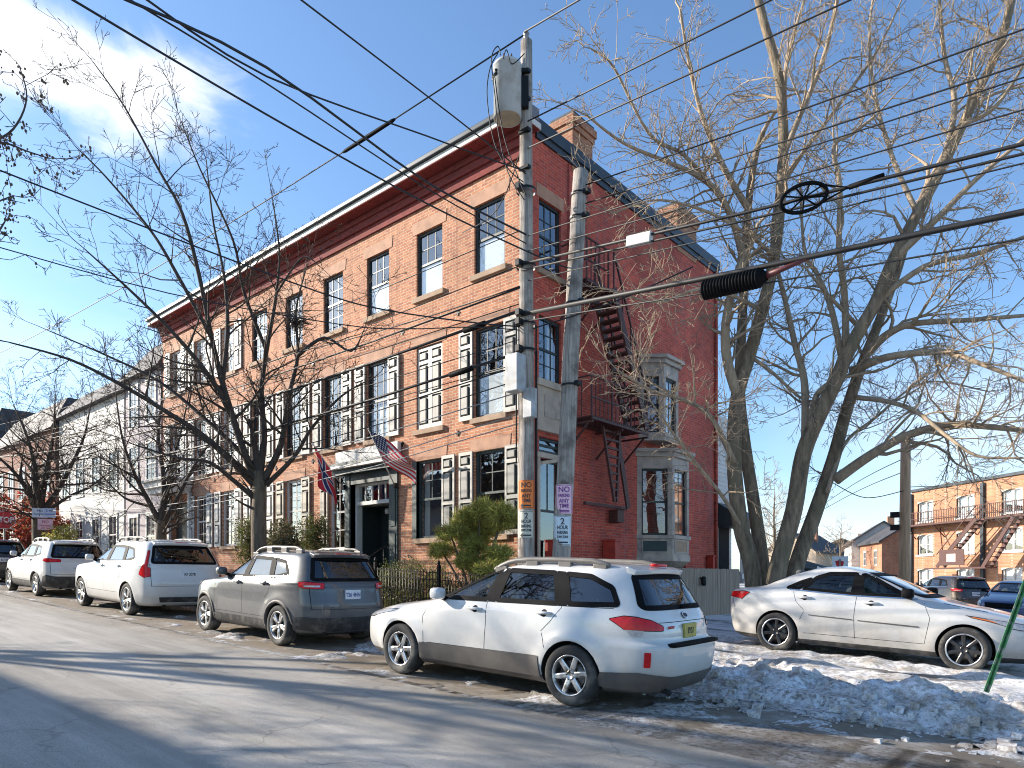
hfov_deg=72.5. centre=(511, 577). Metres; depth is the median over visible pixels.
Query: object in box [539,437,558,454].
window
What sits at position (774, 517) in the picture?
distant tree
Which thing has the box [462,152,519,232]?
overhead wire
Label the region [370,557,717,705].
parked car
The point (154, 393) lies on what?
window
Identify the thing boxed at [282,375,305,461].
window
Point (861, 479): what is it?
overhead wire
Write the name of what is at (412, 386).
overhead wire
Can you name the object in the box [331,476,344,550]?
window
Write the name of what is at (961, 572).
window
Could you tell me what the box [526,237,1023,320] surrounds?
overhead wire
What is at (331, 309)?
overhead wire
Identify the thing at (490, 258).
window
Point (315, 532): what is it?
evergreen shrub
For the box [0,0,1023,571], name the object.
sky
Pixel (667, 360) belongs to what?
bay window
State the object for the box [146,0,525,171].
overhead wire
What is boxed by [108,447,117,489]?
window
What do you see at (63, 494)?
window
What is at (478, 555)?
pine shrub
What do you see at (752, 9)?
overhead wire
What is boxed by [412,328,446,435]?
window
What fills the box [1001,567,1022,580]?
window
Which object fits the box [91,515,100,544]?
window
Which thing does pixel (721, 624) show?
parking lot
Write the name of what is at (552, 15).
overhead wire
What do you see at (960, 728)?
ice crumbs
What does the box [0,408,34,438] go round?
brick house
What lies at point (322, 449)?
overhead wire
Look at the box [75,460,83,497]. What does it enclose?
window
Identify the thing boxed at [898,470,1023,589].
apartment block
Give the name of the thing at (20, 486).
window
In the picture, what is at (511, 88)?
transformer
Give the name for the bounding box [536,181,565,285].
window
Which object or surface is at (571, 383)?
utility pole
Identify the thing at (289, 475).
window
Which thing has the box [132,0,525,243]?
overhead wire
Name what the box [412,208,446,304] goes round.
window
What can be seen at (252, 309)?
overhead wire
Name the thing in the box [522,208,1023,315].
overhead wire
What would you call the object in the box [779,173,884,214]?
cable ring
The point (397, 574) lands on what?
boxwood
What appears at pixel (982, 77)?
overhead wire
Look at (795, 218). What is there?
overhead wire
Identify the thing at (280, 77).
overhead wire
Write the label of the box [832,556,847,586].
lot sign
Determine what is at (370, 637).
kerb
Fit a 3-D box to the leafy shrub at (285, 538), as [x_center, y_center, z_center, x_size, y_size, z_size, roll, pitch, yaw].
[-6.544,-0.519,20.088,2.228,2.547,1.178,0,0,41]
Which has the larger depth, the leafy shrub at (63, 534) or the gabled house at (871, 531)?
the gabled house at (871, 531)
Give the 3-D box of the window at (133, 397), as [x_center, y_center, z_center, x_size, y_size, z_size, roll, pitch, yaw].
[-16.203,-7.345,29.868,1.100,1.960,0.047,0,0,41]
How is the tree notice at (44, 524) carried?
attached to the street tree at (36, 495)
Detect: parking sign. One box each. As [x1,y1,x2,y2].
[518,480,533,508]
[518,510,533,537]
[554,516,570,544]
[556,484,571,513]
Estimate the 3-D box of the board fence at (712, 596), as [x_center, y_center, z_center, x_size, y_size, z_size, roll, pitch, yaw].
[5.154,0.526,19.810,0.078,1.608,6.300,0,0,41]
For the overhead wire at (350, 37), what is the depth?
9.40 m
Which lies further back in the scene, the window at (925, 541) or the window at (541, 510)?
the window at (925, 541)
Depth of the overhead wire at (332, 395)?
14.19 m
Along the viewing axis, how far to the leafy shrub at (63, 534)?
27.14 m
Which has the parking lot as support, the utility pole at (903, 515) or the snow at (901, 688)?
the utility pole at (903, 515)
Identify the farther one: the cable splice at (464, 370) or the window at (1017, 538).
the window at (1017, 538)
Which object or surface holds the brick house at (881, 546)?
on the ground
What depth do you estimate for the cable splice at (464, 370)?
12.21 m
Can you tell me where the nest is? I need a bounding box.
[283,309,312,335]
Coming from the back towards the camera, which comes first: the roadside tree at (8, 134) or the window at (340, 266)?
the window at (340, 266)
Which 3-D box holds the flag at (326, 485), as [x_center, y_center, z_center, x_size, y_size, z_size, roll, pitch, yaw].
[-4.992,-2.827,19.270,0.264,1.610,1.241,0,0,29]
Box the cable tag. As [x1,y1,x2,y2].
[626,231,652,247]
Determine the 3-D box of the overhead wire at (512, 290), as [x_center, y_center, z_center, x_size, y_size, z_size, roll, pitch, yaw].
[-14.457,-5.742,24.027,38.690,2.099,0.030,0,0,41]
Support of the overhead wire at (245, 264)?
attached to the utility pole at (519, 374)
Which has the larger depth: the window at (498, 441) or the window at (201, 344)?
the window at (201, 344)
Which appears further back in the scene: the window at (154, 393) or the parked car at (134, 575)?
the window at (154, 393)
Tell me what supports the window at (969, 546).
in the apartment block
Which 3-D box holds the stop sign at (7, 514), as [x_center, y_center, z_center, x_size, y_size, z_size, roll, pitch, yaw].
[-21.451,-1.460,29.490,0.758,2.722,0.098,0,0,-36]
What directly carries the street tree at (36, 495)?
on the pavement
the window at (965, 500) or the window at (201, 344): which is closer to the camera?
the window at (201, 344)
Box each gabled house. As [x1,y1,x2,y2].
[768,529,843,566]
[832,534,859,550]
[843,516,893,566]
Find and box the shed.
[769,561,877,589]
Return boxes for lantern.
[700,576,706,585]
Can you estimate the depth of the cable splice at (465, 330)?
11.99 m
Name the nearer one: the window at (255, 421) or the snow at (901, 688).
the snow at (901, 688)
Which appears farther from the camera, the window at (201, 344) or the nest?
the window at (201, 344)
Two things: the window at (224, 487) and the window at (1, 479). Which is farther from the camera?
the window at (1, 479)
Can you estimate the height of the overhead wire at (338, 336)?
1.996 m
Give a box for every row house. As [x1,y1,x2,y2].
[120,343,162,539]
[141,104,749,605]
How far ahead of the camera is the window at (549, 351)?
16.45 m
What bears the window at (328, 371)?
in the row house at (373, 512)
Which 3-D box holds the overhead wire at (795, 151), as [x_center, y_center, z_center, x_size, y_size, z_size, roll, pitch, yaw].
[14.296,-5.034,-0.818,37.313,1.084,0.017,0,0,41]
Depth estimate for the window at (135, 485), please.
29.83 m
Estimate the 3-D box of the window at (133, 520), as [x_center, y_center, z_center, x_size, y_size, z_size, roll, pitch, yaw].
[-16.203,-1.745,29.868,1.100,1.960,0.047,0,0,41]
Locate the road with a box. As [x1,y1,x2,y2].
[0,579,1023,767]
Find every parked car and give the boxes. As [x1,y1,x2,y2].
[0,538,24,579]
[6,537,105,595]
[75,536,220,614]
[197,545,382,644]
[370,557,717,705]
[731,566,1023,669]
[910,576,989,604]
[976,581,1023,615]
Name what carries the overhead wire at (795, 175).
attached to the utility pole at (519, 374)
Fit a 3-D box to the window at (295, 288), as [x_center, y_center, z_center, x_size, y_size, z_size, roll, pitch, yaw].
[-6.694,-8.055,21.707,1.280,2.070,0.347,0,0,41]
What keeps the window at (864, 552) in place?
in the brick house at (881, 546)
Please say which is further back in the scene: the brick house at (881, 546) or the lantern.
the brick house at (881, 546)
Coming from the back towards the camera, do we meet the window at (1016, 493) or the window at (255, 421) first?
the window at (1016, 493)
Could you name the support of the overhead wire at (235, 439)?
attached to the utility pole at (519, 374)
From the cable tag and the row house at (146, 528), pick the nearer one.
the cable tag
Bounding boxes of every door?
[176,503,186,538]
[362,504,388,577]
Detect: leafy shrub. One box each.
[40,522,81,551]
[266,517,305,549]
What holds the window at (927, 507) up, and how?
in the apartment block
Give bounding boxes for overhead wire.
[0,35,523,352]
[0,170,519,326]
[0,231,517,424]
[0,286,519,446]
[0,311,514,456]
[0,352,521,473]
[0,394,512,495]
[0,423,518,516]
[1,247,519,330]
[1,267,515,438]
[1,339,518,465]
[4,287,519,445]
[4,414,518,511]
[5,384,504,488]
[7,370,504,480]
[10,304,518,448]
[22,390,404,474]
[42,367,504,471]
[71,0,567,268]
[124,0,526,234]
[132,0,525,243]
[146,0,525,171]
[300,0,525,173]
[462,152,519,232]
[521,152,1023,270]
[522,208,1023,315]
[523,142,1023,264]
[524,0,579,32]
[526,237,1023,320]
[527,0,851,148]
[528,0,771,121]
[528,76,1023,235]
[528,109,1023,250]
[528,162,1023,280]
[533,266,692,328]
[585,63,1023,203]
[586,28,1023,184]
[800,473,899,522]
[802,460,899,518]
[809,465,903,497]
[913,486,983,493]
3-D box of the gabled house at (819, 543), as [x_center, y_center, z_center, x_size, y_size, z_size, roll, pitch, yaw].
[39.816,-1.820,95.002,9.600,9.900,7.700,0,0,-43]
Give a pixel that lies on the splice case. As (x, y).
(738, 282)
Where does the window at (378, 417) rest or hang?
in the row house at (373, 512)
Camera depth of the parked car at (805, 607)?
11.13 m
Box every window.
[0,474,3,504]
[8,471,13,503]
[18,466,25,501]
[62,465,69,500]
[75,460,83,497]
[75,518,83,539]
[91,453,100,493]
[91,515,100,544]
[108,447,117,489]
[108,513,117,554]
[128,382,138,429]
[128,442,138,489]
[128,513,138,539]
[145,373,156,424]
[145,437,156,479]
[145,511,155,538]
[168,339,183,398]
[169,417,182,476]
[192,407,209,479]
[193,329,207,389]
[193,486,209,542]
[219,398,237,474]
[219,482,237,549]
[220,313,237,376]
[249,297,269,367]
[249,387,269,465]
[282,279,305,354]
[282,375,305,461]
[283,468,305,542]
[320,259,345,339]
[320,361,345,454]
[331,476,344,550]
[363,235,392,323]
[363,346,392,445]
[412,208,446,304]
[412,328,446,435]
[413,444,446,543]
[469,177,509,282]
[469,306,509,424]
[469,433,510,539]
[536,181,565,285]
[539,316,558,383]
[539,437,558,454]
[540,459,557,512]
[634,448,694,567]
[639,353,684,447]
[863,551,866,565]
[874,549,877,565]
[916,500,932,523]
[916,534,933,556]
[917,569,932,584]
[954,494,973,519]
[956,531,975,554]
[956,569,973,576]
[1000,487,1022,514]
[1001,527,1023,552]
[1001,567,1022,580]
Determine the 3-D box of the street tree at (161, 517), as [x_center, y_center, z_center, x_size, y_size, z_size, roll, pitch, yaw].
[-9.830,-4.367,20.583,5.891,8.744,4.410,0,0,-9]
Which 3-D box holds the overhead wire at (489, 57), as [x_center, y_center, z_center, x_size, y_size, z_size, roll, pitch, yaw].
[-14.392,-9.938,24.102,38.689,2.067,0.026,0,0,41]
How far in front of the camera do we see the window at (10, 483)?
41.49 m
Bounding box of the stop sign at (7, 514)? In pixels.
[0,511,14,539]
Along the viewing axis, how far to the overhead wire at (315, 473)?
14.88 m
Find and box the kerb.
[72,589,737,688]
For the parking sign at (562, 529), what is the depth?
11.21 m
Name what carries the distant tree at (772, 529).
on the ground
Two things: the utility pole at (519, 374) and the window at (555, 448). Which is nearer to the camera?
the utility pole at (519, 374)
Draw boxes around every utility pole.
[505,29,536,563]
[552,167,590,556]
[890,442,910,588]
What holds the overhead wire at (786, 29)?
attached to the utility pole at (519, 374)
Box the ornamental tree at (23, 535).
[0,487,69,548]
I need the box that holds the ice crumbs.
[642,658,1023,761]
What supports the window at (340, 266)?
in the row house at (373, 512)
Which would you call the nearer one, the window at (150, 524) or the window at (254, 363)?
the window at (254, 363)
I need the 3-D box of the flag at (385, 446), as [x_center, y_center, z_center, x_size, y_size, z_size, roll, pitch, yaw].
[-2.944,-3.051,17.641,0.905,1.383,1.206,0,0,25]
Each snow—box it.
[0,580,1023,767]
[682,633,1023,742]
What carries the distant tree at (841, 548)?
on the ground
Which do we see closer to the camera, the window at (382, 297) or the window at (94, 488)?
the window at (382, 297)
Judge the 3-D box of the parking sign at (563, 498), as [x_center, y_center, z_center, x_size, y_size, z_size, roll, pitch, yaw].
[0.839,-1.265,11.255,0.266,0.475,0.087,0,0,4]
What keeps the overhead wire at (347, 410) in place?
attached to the utility pole at (519, 374)
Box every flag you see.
[312,443,345,504]
[367,428,416,487]
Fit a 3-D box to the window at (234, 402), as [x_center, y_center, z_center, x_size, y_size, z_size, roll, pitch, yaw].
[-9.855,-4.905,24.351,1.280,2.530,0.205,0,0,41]
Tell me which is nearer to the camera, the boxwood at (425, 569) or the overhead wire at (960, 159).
the overhead wire at (960, 159)
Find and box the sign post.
[983,579,1023,692]
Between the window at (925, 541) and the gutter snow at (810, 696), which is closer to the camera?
the gutter snow at (810, 696)
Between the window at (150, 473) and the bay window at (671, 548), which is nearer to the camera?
the bay window at (671, 548)
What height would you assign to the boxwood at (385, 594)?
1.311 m
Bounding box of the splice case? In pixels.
[699,259,809,300]
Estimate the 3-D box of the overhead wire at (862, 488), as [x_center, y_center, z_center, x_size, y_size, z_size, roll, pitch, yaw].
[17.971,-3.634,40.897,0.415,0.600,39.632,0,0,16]
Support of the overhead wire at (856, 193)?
attached to the utility pole at (519, 374)
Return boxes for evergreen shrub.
[231,513,267,572]
[294,512,335,549]
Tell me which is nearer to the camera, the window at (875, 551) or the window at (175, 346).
the window at (175, 346)
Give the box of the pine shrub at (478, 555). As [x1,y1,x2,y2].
[424,493,517,592]
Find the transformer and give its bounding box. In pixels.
[486,46,528,199]
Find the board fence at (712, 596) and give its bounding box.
[676,568,738,615]
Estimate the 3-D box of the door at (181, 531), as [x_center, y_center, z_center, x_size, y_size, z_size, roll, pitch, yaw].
[-12.591,-1.570,26.935,1.500,2.600,0.060,0,0,41]
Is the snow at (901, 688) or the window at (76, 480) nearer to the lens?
the snow at (901, 688)
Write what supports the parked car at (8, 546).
on the road
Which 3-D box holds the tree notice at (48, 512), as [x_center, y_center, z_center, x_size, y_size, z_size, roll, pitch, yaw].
[-18.081,-2.539,27.295,0.400,0.360,0.014,0,0,-34]
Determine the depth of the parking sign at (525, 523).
11.31 m
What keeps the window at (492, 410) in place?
in the row house at (373, 512)
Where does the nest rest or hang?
on the street tree at (258, 479)
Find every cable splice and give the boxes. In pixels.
[342,118,395,152]
[448,365,473,377]
[462,320,486,333]
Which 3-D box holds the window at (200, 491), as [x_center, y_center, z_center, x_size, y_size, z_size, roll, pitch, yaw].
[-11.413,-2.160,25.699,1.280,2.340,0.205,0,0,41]
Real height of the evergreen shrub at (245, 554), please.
2.660 m
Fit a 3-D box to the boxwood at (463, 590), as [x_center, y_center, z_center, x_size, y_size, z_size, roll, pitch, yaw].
[-1.188,0.373,15.404,1.738,1.400,0.946,0,0,41]
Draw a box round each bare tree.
[532,0,968,586]
[709,0,1023,583]
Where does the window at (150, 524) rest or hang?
in the row house at (146, 528)
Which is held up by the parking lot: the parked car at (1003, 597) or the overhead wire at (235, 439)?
the parked car at (1003, 597)
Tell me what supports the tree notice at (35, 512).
attached to the street tree at (36, 495)
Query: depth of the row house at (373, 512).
18.73 m
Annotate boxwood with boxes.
[377,563,403,607]
[378,555,425,606]
[401,558,452,601]
[427,563,483,594]
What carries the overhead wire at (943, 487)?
attached to the utility pole at (903, 515)
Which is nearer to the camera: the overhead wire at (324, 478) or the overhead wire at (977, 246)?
the overhead wire at (977, 246)
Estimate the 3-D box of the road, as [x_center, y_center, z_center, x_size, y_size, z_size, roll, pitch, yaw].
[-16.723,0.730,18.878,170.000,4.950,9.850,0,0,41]
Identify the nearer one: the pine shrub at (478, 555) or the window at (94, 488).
the pine shrub at (478, 555)
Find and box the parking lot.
[705,614,1023,690]
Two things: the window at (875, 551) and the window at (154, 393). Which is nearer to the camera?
the window at (154, 393)
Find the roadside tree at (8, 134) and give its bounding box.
[0,49,91,274]
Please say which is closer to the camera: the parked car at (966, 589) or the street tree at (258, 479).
the street tree at (258, 479)
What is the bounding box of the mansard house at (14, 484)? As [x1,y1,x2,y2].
[0,397,77,537]
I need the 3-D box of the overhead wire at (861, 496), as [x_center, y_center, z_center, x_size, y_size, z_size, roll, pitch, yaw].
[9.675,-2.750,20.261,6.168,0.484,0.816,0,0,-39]
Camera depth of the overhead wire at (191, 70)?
8.73 m
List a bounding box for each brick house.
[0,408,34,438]
[856,527,898,583]
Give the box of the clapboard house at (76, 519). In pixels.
[52,378,126,558]
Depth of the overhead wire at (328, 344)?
14.34 m
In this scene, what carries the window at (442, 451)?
in the row house at (373, 512)
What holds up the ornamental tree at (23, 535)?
on the ground
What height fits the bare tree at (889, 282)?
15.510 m
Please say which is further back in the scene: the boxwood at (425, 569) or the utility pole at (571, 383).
the boxwood at (425, 569)
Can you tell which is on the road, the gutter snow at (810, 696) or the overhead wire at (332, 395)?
the gutter snow at (810, 696)
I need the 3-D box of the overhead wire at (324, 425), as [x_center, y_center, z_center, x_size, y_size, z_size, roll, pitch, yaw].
[-14.457,-4.360,24.027,38.690,2.319,0.023,0,0,41]
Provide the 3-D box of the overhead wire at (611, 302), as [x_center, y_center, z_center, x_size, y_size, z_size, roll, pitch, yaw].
[1.547,-4.471,11.205,2.664,0.889,0.035,0,0,9]
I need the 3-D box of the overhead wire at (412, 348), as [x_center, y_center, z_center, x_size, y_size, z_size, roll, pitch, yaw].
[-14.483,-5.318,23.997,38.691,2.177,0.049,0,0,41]
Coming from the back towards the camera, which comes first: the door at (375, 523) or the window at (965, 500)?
the window at (965, 500)
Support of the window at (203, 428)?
in the row house at (373, 512)
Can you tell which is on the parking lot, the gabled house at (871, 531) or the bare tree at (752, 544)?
the bare tree at (752, 544)
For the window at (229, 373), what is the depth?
24.33 m
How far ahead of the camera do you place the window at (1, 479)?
42.62 m
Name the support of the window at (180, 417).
in the row house at (373, 512)
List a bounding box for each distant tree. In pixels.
[757,459,807,556]
[763,501,782,553]
[818,513,869,565]
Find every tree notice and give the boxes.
[32,508,47,517]
[38,519,52,529]
[44,508,55,517]
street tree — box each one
[0,0,416,557]
[0,343,155,540]
[39,286,271,554]
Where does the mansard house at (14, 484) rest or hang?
on the ground
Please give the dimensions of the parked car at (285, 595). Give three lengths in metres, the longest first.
4.366 x 2.057 x 1.696 m
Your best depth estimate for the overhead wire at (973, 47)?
8.96 m
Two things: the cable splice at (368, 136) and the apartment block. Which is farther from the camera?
the apartment block
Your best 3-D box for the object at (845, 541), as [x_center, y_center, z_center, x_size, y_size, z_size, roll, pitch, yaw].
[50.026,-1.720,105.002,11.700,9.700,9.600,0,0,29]
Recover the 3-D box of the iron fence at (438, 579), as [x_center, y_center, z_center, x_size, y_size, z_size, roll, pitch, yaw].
[-1.584,0.336,15.128,4.470,1.668,0.070,0,0,41]
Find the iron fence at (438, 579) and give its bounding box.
[373,557,516,607]
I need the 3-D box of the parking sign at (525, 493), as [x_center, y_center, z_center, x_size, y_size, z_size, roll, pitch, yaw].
[0.231,-1.355,11.337,0.254,0.461,0.083,0,0,1]
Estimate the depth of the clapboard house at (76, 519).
32.81 m
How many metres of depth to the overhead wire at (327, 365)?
14.49 m
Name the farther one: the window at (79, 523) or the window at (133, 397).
the window at (79, 523)
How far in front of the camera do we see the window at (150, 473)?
28.69 m
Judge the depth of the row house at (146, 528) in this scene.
29.31 m
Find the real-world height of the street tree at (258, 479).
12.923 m
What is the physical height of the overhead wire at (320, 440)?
2.424 m

